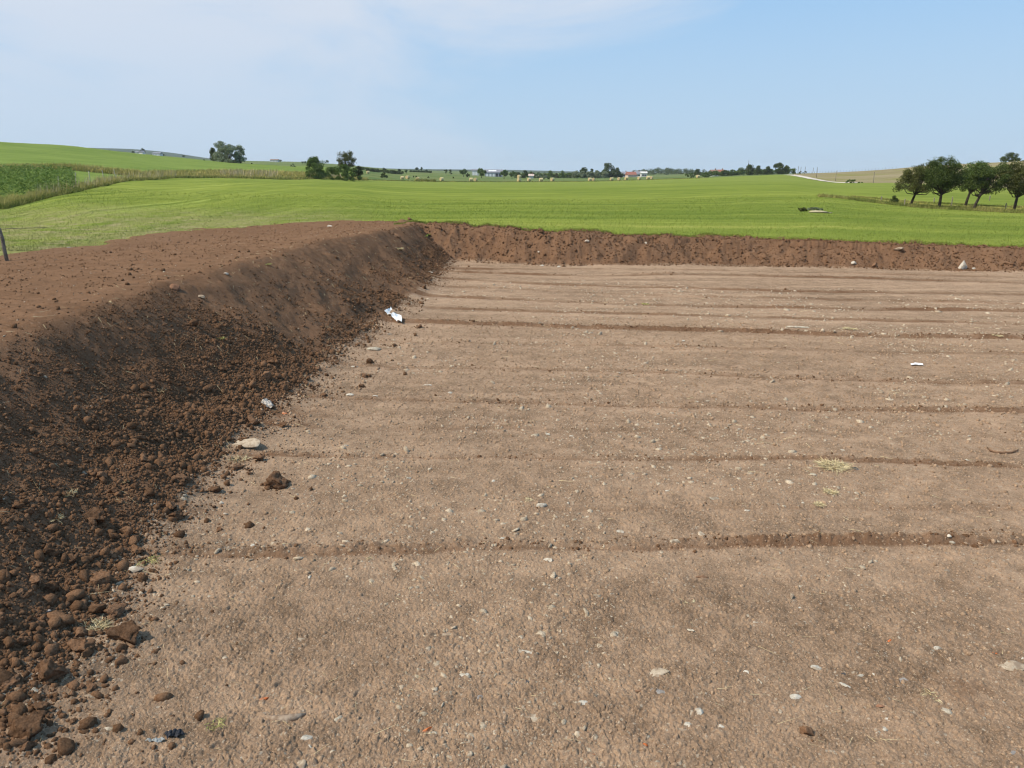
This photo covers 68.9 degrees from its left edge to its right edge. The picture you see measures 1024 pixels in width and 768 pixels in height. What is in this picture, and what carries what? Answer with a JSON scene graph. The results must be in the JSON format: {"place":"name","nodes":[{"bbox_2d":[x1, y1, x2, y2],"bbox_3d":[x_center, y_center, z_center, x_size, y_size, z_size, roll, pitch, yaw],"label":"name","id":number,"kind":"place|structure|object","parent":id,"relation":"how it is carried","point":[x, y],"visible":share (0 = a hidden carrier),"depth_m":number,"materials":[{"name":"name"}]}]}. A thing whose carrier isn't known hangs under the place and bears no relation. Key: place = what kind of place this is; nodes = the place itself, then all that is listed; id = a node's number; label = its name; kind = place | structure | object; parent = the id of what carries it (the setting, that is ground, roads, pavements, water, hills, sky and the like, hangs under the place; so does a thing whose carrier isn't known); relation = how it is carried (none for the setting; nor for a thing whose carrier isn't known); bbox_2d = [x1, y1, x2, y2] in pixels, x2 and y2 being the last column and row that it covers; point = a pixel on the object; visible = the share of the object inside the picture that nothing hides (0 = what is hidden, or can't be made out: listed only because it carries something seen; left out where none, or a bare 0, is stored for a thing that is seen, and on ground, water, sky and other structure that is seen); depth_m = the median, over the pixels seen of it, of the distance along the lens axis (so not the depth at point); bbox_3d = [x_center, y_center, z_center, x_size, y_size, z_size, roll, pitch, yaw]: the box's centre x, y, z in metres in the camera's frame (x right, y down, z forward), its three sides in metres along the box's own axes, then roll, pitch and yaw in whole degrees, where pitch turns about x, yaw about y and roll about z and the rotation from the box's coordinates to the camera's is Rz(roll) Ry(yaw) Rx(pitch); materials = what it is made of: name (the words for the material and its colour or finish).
{"place":"outdoors","nodes":[
{"label":"outdoors","id":0,"kind":"place"},
{"bbox_2d":[164,728,184,738],"bbox_3d":[-2.544,2.627,5.614,0.152,0.050,0.091,0,16,0],"label":"plastic scrap","id":1,"kind":"object","parent":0,"point":[174,732],"visible":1,"depth_m":5.61,"materials":[{"name":"plastic"}]},
{"bbox_2d":[0,142,352,200],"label":"hill","id":2,"kind":"structure","parent":0,"point":[16,153],"depth_m":194.08,"materials":[{"name":"plant"}]},
{"bbox_2d":[0,163,77,194],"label":"maize leaves","id":3,"kind":"object","parent":2,"relation":"on","point":[19,174],"visible":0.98,"depth_m":80.77,"materials":[{"name":"plant"}]},
{"bbox_2d":[0,161,142,175],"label":"tall grass","id":4,"kind":"structure","parent":2,"relation":"on","point":[90,168],"depth_m":129.54,"materials":[{"name":"plant"}]},
{"bbox_2d":[211,141,229,161],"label":"tree","id":5,"kind":"object","parent":2,"relation":"on","point":[220,145],"visible":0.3,"depth_m":268.98,"materials":[{"name":"green plant"}]},
{"bbox_2d":[134,167,316,176],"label":"tall grass","id":6,"kind":"structure","parent":2,"relation":"on","point":[211,171],"depth_m":165.20,"materials":[{"name":"plant"}]},
{"bbox_2d":[215,144,242,162],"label":"tree","id":7,"kind":"object","parent":2,"relation":"on","point":[226,150],"visible":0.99,"depth_m":259.25,"materials":[{"name":"green plant"}]},
{"bbox_2d":[234,145,246,162],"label":"tree","id":8,"kind":"object","parent":2,"relation":"on","point":[240,149],"visible":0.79,"depth_m":263.03,"materials":[{"name":"green plant"}]},
{"bbox_2d":[325,166,336,177],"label":"shrub","id":9,"kind":"object","parent":2,"relation":"on","point":[329,170],"visible":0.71,"depth_m":178.43,"materials":[{"name":"green plant"}]},
{"bbox_2d":[95,148,793,173],"bbox_3d":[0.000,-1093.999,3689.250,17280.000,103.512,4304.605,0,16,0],"label":"hills","id":10,"kind":"structure","parent":0,"point":[194,157],"depth_m":2431.54,"materials":[{"name":"plant"}]},
{"bbox_2d":[128,152,801,181],"bbox_3d":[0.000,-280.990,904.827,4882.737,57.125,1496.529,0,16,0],"label":"fields","id":11,"kind":"structure","parent":0,"point":[448,176],"depth_m":466.99,"materials":[{"name":"plant"}]},
{"bbox_2d":[361,167,403,173],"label":"hedge","id":12,"kind":"object","parent":11,"relation":"on","point":[384,171],"visible":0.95,"depth_m":479.34,"materials":[{"name":"green plant"}]},
{"bbox_2d":[477,168,486,177],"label":"tree","id":13,"kind":"object","parent":11,"relation":"on","point":[481,171],"visible":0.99,"depth_m":422.95,"materials":[{"name":"green plant"}]},
{"bbox_2d":[485,169,502,176],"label":"barn","id":14,"kind":"structure","parent":11,"relation":"on","point":[493,172],"depth_m":590.56,"materials":[{"name":"white"}]},
{"bbox_2d":[513,172,571,177],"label":"hedge","id":15,"kind":"object","parent":11,"relation":"on","point":[552,175],"visible":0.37,"depth_m":523.79,"materials":[{"name":"green plant"}]},
{"bbox_2d":[598,163,615,177],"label":"tree","id":16,"kind":"object","parent":11,"relation":"on","point":[608,167],"visible":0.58,"depth_m":536.52,"materials":[{"name":"green plant"}]},
{"bbox_2d":[613,167,620,177],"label":"tree","id":17,"kind":"object","parent":11,"relation":"on","point":[617,173],"visible":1,"depth_m":537.90,"materials":[{"name":"green plant"}]},
{"bbox_2d":[625,171,636,176],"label":"house","id":18,"kind":"structure","parent":11,"relation":"on","point":[631,174],"depth_m":613.08,"materials":[{"name":"white tile"}]},
{"bbox_2d":[630,167,707,174],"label":"woods","id":19,"kind":"object","parent":11,"relation":"on","point":[666,171],"visible":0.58,"depth_m":1082.95,"materials":[{"name":"green plant"}]},
{"bbox_2d":[700,169,796,176],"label":"hedge","id":20,"kind":"object","parent":11,"relation":"on","point":[715,173],"visible":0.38,"depth_m":450.95,"materials":[{"name":"green plant"}]},
{"bbox_2d":[744,164,754,174],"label":"tree","id":21,"kind":"object","parent":11,"relation":"on","point":[749,170],"visible":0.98,"depth_m":426.50,"materials":[{"name":"green plant"}]},
{"bbox_2d":[753,165,761,174],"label":"tree","id":22,"kind":"object","parent":11,"relation":"on","point":[757,171],"visible":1,"depth_m":421.98,"materials":[{"name":"green plant"}]},
{"bbox_2d":[762,166,772,174],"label":"tree","id":23,"kind":"object","parent":11,"relation":"on","point":[766,172],"visible":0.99,"depth_m":417.48,"materials":[{"name":"green plant"}]},
{"bbox_2d":[773,162,784,173],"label":"tree","id":24,"kind":"object","parent":11,"relation":"on","point":[779,166],"visible":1,"depth_m":411.37,"materials":[{"name":"green plant"}]},
{"bbox_2d":[0,221,1023,767],"bbox_3d":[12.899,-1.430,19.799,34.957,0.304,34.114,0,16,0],"label":"ground","id":25,"kind":"structure","parent":0,"point":[928,287],"depth_m":8.34,"materials":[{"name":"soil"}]},
{"bbox_2d":[7,711,44,739],"bbox_3d":[-3.592,2.547,5.553,0.253,0.098,0.221,15,27,16],"label":"soil clod","id":26,"kind":"object","parent":25,"relation":"on","point":[29,726],"visible":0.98,"depth_m":5.51,"materials":[{"name":"soil"}]},
{"bbox_2d":[20,741,34,751],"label":"soil clod","id":27,"kind":"object","parent":25,"relation":"on","point":[27,745],"visible":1,"depth_m":5.38,"materials":[{"name":"soil"}]},
{"bbox_2d":[30,701,49,709],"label":"soil clod","id":28,"kind":"object","parent":25,"relation":"on","point":[42,705],"visible":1,"depth_m":5.79,"materials":[{"name":"soil"}]},
{"bbox_2d":[37,658,68,681],"bbox_3d":[-3.810,2.381,6.174,0.218,0.252,0.244,7,15,23],"label":"soil clod","id":29,"kind":"object","parent":25,"relation":"on","point":[48,668],"visible":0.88,"depth_m":6.12,"materials":[{"name":"soil"}]},
{"bbox_2d":[66,638,95,652],"bbox_3d":[-3.768,2.291,6.537,0.204,0.153,0.160,9,18,29],"label":"soil clod","id":30,"kind":"object","parent":25,"relation":"on","point":[80,645],"visible":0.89,"depth_m":6.51,"materials":[{"name":"soil"}]},
{"bbox_2d":[75,626,88,637],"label":"soil clod","id":31,"kind":"object","parent":25,"relation":"on","point":[81,631],"visible":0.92,"depth_m":6.72,"materials":[{"name":"soil"}]},
{"bbox_2d":[86,682,97,691],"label":"soil clod","id":32,"kind":"object","parent":25,"relation":"on","point":[90,686],"visible":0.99,"depth_m":6.10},
{"bbox_2d":[78,615,114,630],"bbox_3d":[-3.826,2.224,6.887,0.336,0.097,0.297,0,16,0],"label":"grass tuft","id":33,"kind":"object","parent":25,"relation":"on","point":[107,623],"visible":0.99,"depth_m":6.90,"materials":[{"name":"plant"}]},
{"bbox_2d":[88,602,107,612],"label":"soil clod","id":34,"kind":"object","parent":25,"relation":"on","point":[96,608],"visible":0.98,"depth_m":7.05,"materials":[{"name":"soil"}]},
{"bbox_2d":[89,570,111,587],"bbox_3d":[-4.137,1.964,7.519,0.222,0.098,0.194,-21,35,-25],"label":"soil clod","id":35,"kind":"object","parent":25,"relation":"on","point":[100,577],"visible":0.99,"depth_m":7.49,"materials":[{"name":"soil"}]},
{"bbox_2d":[104,603,127,617],"bbox_3d":[-3.778,2.152,7.106,0.181,0.090,0.186,8,22,-13],"label":"soil clod","id":36,"kind":"object","parent":25,"relation":"on","point":[116,610],"visible":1,"depth_m":7.08,"materials":[{"name":"soil"}]},
{"bbox_2d":[106,619,139,644],"bbox_3d":[-3.489,2.258,6.762,0.304,0.219,0.206,3,16,10],"label":"soil clod","id":37,"kind":"object","parent":25,"relation":"on","point":[127,631],"visible":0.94,"depth_m":6.70,"materials":[{"name":"soil"}]},
{"bbox_2d":[127,566,143,572],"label":"stone","id":38,"kind":"object","parent":25,"relation":"on","point":[134,569],"visible":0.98,"depth_m":7.90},
{"bbox_2d":[131,544,142,553],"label":"soil clod","id":39,"kind":"object","parent":25,"relation":"on","point":[136,549],"visible":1,"depth_m":8.23,"materials":[{"name":"soil"}]},
{"bbox_2d":[135,555,164,565],"bbox_3d":[-4.003,1.940,8.172,0.376,0.053,0.346,0,16,0],"label":"grass tuft","id":40,"kind":"object","parent":25,"relation":"on","point":[151,557],"visible":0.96,"depth_m":8.17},
{"bbox_2d":[145,737,164,742],"bbox_3d":[-2.659,2.651,5.558,0.140,0.031,0.050,-4,16,-15],"label":"plastic scrap","id":41,"kind":"object","parent":25,"relation":"on","point":[157,740],"visible":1,"depth_m":5.56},
{"bbox_2d":[165,500,175,509],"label":"soil clod","id":42,"kind":"object","parent":25,"relation":"on","point":[170,505],"visible":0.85,"depth_m":9.18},
{"bbox_2d":[0,285,341,763],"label":"soil lumps","id":43,"kind":"object","parent":25,"relation":"on","point":[65,746],"visible":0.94,"depth_m":8.60,"materials":[{"name":"soil"}]},
{"bbox_2d":[168,510,183,519],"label":"soil clod","id":44,"kind":"object","parent":25,"relation":"on","point":[178,514],"visible":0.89,"depth_m":9.05,"materials":[{"name":"soil"}]},
{"bbox_2d":[0,285,360,767],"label":"soil crumbs","id":45,"kind":"object","parent":25,"relation":"on","point":[25,537],"visible":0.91,"depth_m":9.56,"materials":[{"name":"soil"}]},
{"bbox_2d":[194,710,203,720],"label":"soil clod","id":46,"kind":"object","parent":25,"relation":"on","point":[199,715],"visible":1,"depth_m":5.81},
{"bbox_2d":[208,486,221,492],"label":"soil clod","id":47,"kind":"object","parent":25,"relation":"on","point":[215,489],"visible":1,"depth_m":9.84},
{"bbox_2d":[204,715,227,730],"bbox_3d":[-2.270,2.620,5.737,0.219,0.037,0.179,-11,19,-34],"label":"grass tuft","id":48,"kind":"object","parent":25,"relation":"on","point":[218,723],"visible":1,"depth_m":5.74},
{"bbox_2d":[232,463,243,469],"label":"soil clod","id":49,"kind":"object","parent":25,"relation":"on","point":[236,466],"visible":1,"depth_m":10.64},
{"bbox_2d":[232,438,259,447],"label":"flat stone","id":50,"kind":"object","parent":25,"relation":"on","point":[250,443],"visible":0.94,"depth_m":11.39,"materials":[{"name":"stone"}]},
{"bbox_2d":[248,414,259,424],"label":"soil clod","id":51,"kind":"object","parent":25,"relation":"on","point":[252,419],"visible":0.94,"depth_m":12.16,"materials":[{"name":"soil"}]},
{"bbox_2d":[261,398,272,407],"bbox_3d":[-4.312,0.333,13.205,0.220,0.132,0.325,0,16,0],"label":"plastic scrap","id":52,"kind":"object","parent":25,"relation":"on","point":[267,402],"visible":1,"depth_m":13.16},
{"bbox_2d":[266,471,288,489],"bbox_3d":[-3.182,1.345,10.188,0.318,0.326,0.285,-9,10,-9],"label":"soil clod","id":53,"kind":"object","parent":25,"relation":"on","point":[276,480],"visible":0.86,"depth_m":10.08,"materials":[{"name":"soil"}]},
{"bbox_2d":[263,713,305,722],"bbox_3d":[-1.775,2.610,5.812,0.331,0.081,0.092,-1,16,-4],"label":"bark strip","id":54,"kind":"object","parent":25,"relation":"on","point":[283,718],"visible":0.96,"depth_m":5.79,"materials":[{"name":"wood"}]},
{"bbox_2d":[297,759,305,767],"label":"stone","id":55,"kind":"object","parent":25,"relation":"on","point":[302,764],"visible":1,"depth_m":5.33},
{"bbox_2d":[0,228,873,763],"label":"soil crumbs","id":56,"kind":"object","parent":25,"relation":"on","point":[56,684],"visible":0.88,"depth_m":7.44,"materials":[{"name":"soil"}]},
{"bbox_2d":[6,312,1023,767],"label":"soil crumbs","id":57,"kind":"object","parent":25,"relation":"on","point":[590,556],"visible":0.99,"depth_m":9.58,"materials":[{"name":"soil"}]},
{"bbox_2d":[520,714,536,721],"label":"flat stone","id":58,"kind":"object","parent":25,"relation":"on","point":[533,718],"visible":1,"depth_m":5.81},
{"bbox_2d":[147,268,1023,565],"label":"soil crumbs","id":59,"kind":"object","parent":25,"relation":"on","point":[965,534],"visible":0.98,"depth_m":11.25,"materials":[{"name":"soil"}]},
{"bbox_2d":[650,668,668,676],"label":"flat stone","id":60,"kind":"object","parent":25,"relation":"on","point":[658,671],"visible":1,"depth_m":6.36,"materials":[{"name":"stone"}]},
{"bbox_2d":[799,725,813,735],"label":"soil clod","id":61,"kind":"object","parent":25,"relation":"on","point":[806,730],"visible":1,"depth_m":5.68,"materials":[{"name":"soil"}]},
{"bbox_2d":[823,487,837,494],"bbox_3d":[4.229,1.419,9.905,0.228,0.063,0.248,6,17,20],"label":"grass tuft","id":62,"kind":"object","parent":25,"relation":"on","point":[828,490],"visible":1,"depth_m":9.89,"materials":[{"name":"plant"}]},
{"bbox_2d":[813,456,856,476],"bbox_3d":[4.612,1.175,10.715,0.613,0.182,0.645,0,16,0],"label":"grass tuft","id":63,"kind":"object","parent":25,"relation":"on","point":[837,464],"visible":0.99,"depth_m":10.72,"materials":[{"name":"plant"}]},
{"bbox_2d":[987,447,1018,453],"bbox_3d":[7.533,1.023,11.406,0.446,0.040,0.187,3,16,11],"label":"root","id":64,"kind":"object","parent":25,"relation":"on","point":[994,451],"visible":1,"depth_m":11.35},
{"bbox_2d":[998,660,1023,670],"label":"flat stone","id":65,"kind":"object","parent":25,"relation":"on","point":[1011,665],"visible":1,"depth_m":6.45,"materials":[{"name":"stone"}]},
{"bbox_2d":[0,219,1023,690],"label":"earth bank","id":66,"kind":"structure","parent":0,"point":[314,295],"depth_m":17.81,"materials":[{"name":"soil"}]},
{"bbox_2d":[1,674,20,686],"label":"soil clod","id":67,"kind":"object","parent":66,"relation":"on","point":[13,680],"visible":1,"depth_m":5.96,"materials":[{"name":"soil"}]},
{"bbox_2d":[11,501,24,508],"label":"soil clod","id":68,"kind":"object","parent":66,"relation":"on","point":[15,505],"visible":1,"depth_m":7.72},
{"bbox_2d":[0,227,47,260],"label":"fence post","id":69,"kind":"object","parent":66,"relation":"on","point":[4,250],"visible":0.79,"depth_m":25.74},
{"bbox_2d":[16,636,32,645],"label":"soil clod","id":70,"kind":"object","parent":66,"relation":"on","point":[22,640],"visible":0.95,"depth_m":6.34,"materials":[{"name":"soil"}]},
{"bbox_2d":[23,507,34,514],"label":"soil clod","id":71,"kind":"object","parent":66,"relation":"on","point":[30,510],"visible":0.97,"depth_m":7.77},
{"bbox_2d":[27,575,40,584],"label":"soil clod","id":72,"kind":"object","parent":66,"relation":"on","point":[33,579],"visible":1,"depth_m":7.00,"materials":[{"name":"soil"}]},
{"bbox_2d":[44,582,57,592],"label":"soil clod","id":73,"kind":"object","parent":66,"relation":"on","point":[50,587],"visible":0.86,"depth_m":7.10,"materials":[{"name":"soil"}]},
{"bbox_2d":[43,543,61,556],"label":"soil clod","id":74,"kind":"object","parent":66,"relation":"on","point":[48,549],"visible":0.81,"depth_m":7.52,"materials":[{"name":"soil"}]},
{"bbox_2d":[67,553,76,563],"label":"soil clod","id":75,"kind":"object","parent":66,"relation":"on","point":[71,558],"visible":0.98,"depth_m":7.59,"materials":[{"name":"soil"}]},
{"bbox_2d":[82,507,104,522],"bbox_3d":[-4.673,1.489,8.355,0.266,0.189,0.198,1,25,7],"label":"soil clod","id":76,"kind":"object","parent":66,"relation":"on","point":[96,513],"visible":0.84,"depth_m":8.33,"materials":[{"name":"soil"}]},
{"bbox_2d":[96,471,107,478],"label":"soil clod","id":77,"kind":"object","parent":66,"relation":"on","point":[101,473],"visible":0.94,"depth_m":9.10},
{"bbox_2d":[116,526,132,536],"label":"soil clod","id":78,"kind":"object","parent":66,"relation":"on","point":[126,530],"visible":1,"depth_m":8.42,"materials":[{"name":"soil"}]},
{"bbox_2d":[140,453,149,461],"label":"soil clod","id":79,"kind":"object","parent":66,"relation":"on","point":[143,457],"visible":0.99,"depth_m":9.69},
{"bbox_2d":[170,283,180,290],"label":"stone","id":80,"kind":"object","parent":66,"relation":"on","point":[176,287],"visible":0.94,"depth_m":15.22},
{"bbox_2d":[171,473,187,482],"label":"soil clod","id":81,"kind":"object","parent":66,"relation":"on","point":[182,478],"visible":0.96,"depth_m":9.73,"materials":[{"name":"soil"}]},
{"bbox_2d":[188,319,197,325],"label":"soil clod","id":82,"kind":"object","parent":66,"relation":"on","point":[194,322],"visible":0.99,"depth_m":14.15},
{"bbox_2d":[0,229,489,764],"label":"soil crumbs","id":83,"kind":"object","parent":66,"relation":"on","point":[20,695],"visible":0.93,"depth_m":10.78,"materials":[{"name":"soil"}]},
{"bbox_2d":[263,371,271,378],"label":"soil clod","id":84,"kind":"object","parent":66,"relation":"on","point":[268,374],"visible":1,"depth_m":14.09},
{"bbox_2d":[384,307,401,321],"bbox_3d":[-3.446,-2.002,21.523,0.406,0.232,1.616,-5,16,-16],"label":"plastic sheet","id":85,"kind":"object","parent":66,"relation":"on","point":[394,315],"visible":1,"depth_m":21.36,"materials":[{"name":"plastic"}]},
{"bbox_2d":[0,221,1023,331],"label":"soil crumbs","id":86,"kind":"object","parent":66,"relation":"on","point":[14,325],"visible":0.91,"depth_m":34.51,"materials":[{"name":"soil"}]},
{"bbox_2d":[0,172,1023,255],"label":"field","id":87,"kind":"structure","parent":0,"point":[788,186],"depth_m":63.10,"materials":[{"name":"plant"}]},
{"bbox_2d":[0,169,368,208],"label":"tall grass","id":88,"kind":"structure","parent":87,"relation":"on","point":[9,198],"depth_m":92.08,"materials":[{"name":"plant"}]},
{"bbox_2d":[305,156,326,179],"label":"tree","id":89,"kind":"object","parent":87,"relation":"on","point":[313,162],"visible":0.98,"depth_m":168.41,"materials":[{"name":"green plant"}]},
{"bbox_2d":[330,164,361,180],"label":"shrub","id":90,"kind":"object","parent":87,"relation":"on","point":[346,169],"visible":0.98,"depth_m":172.04,"materials":[{"name":"green plant"}]},
{"bbox_2d":[336,151,356,175],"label":"tree","id":91,"kind":"object","parent":87,"relation":"on","point":[346,157],"visible":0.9,"depth_m":183.51,"materials":[{"name":"green plant"}]},
{"bbox_2d":[352,166,362,180],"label":"tree","id":92,"kind":"object","parent":87,"relation":"on","point":[359,171],"visible":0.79,"depth_m":186.31,"materials":[{"name":"green plant"}]},
{"bbox_2d":[414,178,436,181],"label":"weeds","id":93,"kind":"object","parent":87,"relation":"on","point":[421,179],"visible":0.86,"depth_m":231.77,"materials":[{"name":"green plant"}]},
{"bbox_2d":[369,177,708,181],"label":"margin grass","id":94,"kind":"structure","parent":87,"relation":"on","point":[514,181],"depth_m":254.39,"materials":[{"name":"plant"}]},
{"bbox_2d":[394,219,1023,246],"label":"grass","id":95,"kind":"structure","parent":87,"relation":"on","point":[777,237],"depth_m":36.13,"materials":[{"name":"plant"}]},
{"bbox_2d":[892,162,943,203],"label":"fruit tree","id":96,"kind":"object","parent":87,"relation":"on","point":[914,180],"visible":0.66,"depth_m":72.04,"materials":[{"name":"green plant"}]},
{"bbox_2d":[917,155,970,206],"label":"fruit tree","id":97,"kind":"object","parent":87,"relation":"on","point":[947,179],"visible":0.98,"depth_m":69.69,"materials":[{"name":"green plant"}]},
{"bbox_2d":[959,160,996,205],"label":"fruit tree","id":98,"kind":"object","parent":87,"relation":"on","point":[968,177],"visible":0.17,"depth_m":76.19,"materials":[{"name":"green plant"}]},
{"bbox_2d":[959,161,1016,207],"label":"fruit tree","id":99,"kind":"object","parent":87,"relation":"on","point":[984,176],"visible":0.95,"depth_m":68.39,"materials":[{"name":"green plant"}]},
{"bbox_2d":[997,158,1023,209],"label":"fruit tree","id":100,"kind":"object","parent":87,"relation":"on","point":[1016,182],"visible":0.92,"depth_m":67.14,"materials":[{"name":"green plant"}]},
{"bbox_2d":[0,0,1023,172],"label":"sky","id":101,"kind":"structure","parent":0,"point":[540,85],"materials":[{"name":"blue"}]},
{"bbox_2d":[791,175,857,182],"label":"path","id":102,"kind":"structure","parent":0,"point":[819,179],"depth_m":214.43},
{"bbox_2d":[794,161,1023,187],"bbox_3d":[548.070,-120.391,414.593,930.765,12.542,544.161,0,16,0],"label":"hill","id":103,"kind":"structure","parent":0,"point":[887,176],"depth_m":251.63,"materials":[{"name":"beige plant"}]},
{"bbox_2d":[999,152,1020,161],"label":"bush","id":104,"kind":"object","parent":103,"relation":"on","point":[1009,155],"visible":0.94,"depth_m":290.95,"materials":[{"name":"green plant"}]},
{"bbox_2d":[817,193,1023,212],"bbox_3d":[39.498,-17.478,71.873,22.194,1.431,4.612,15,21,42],"label":"rough grass","id":105,"kind":"structure","parent":0,"point":[958,207],"depth_m":70.87,"materials":[{"name":"plant"}]},
{"bbox_2d":[850,194,1023,207],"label":"rough grass","id":106,"kind":"structure","parent":0,"point":[955,203],"depth_m":79.42,"materials":[{"name":"plant"}]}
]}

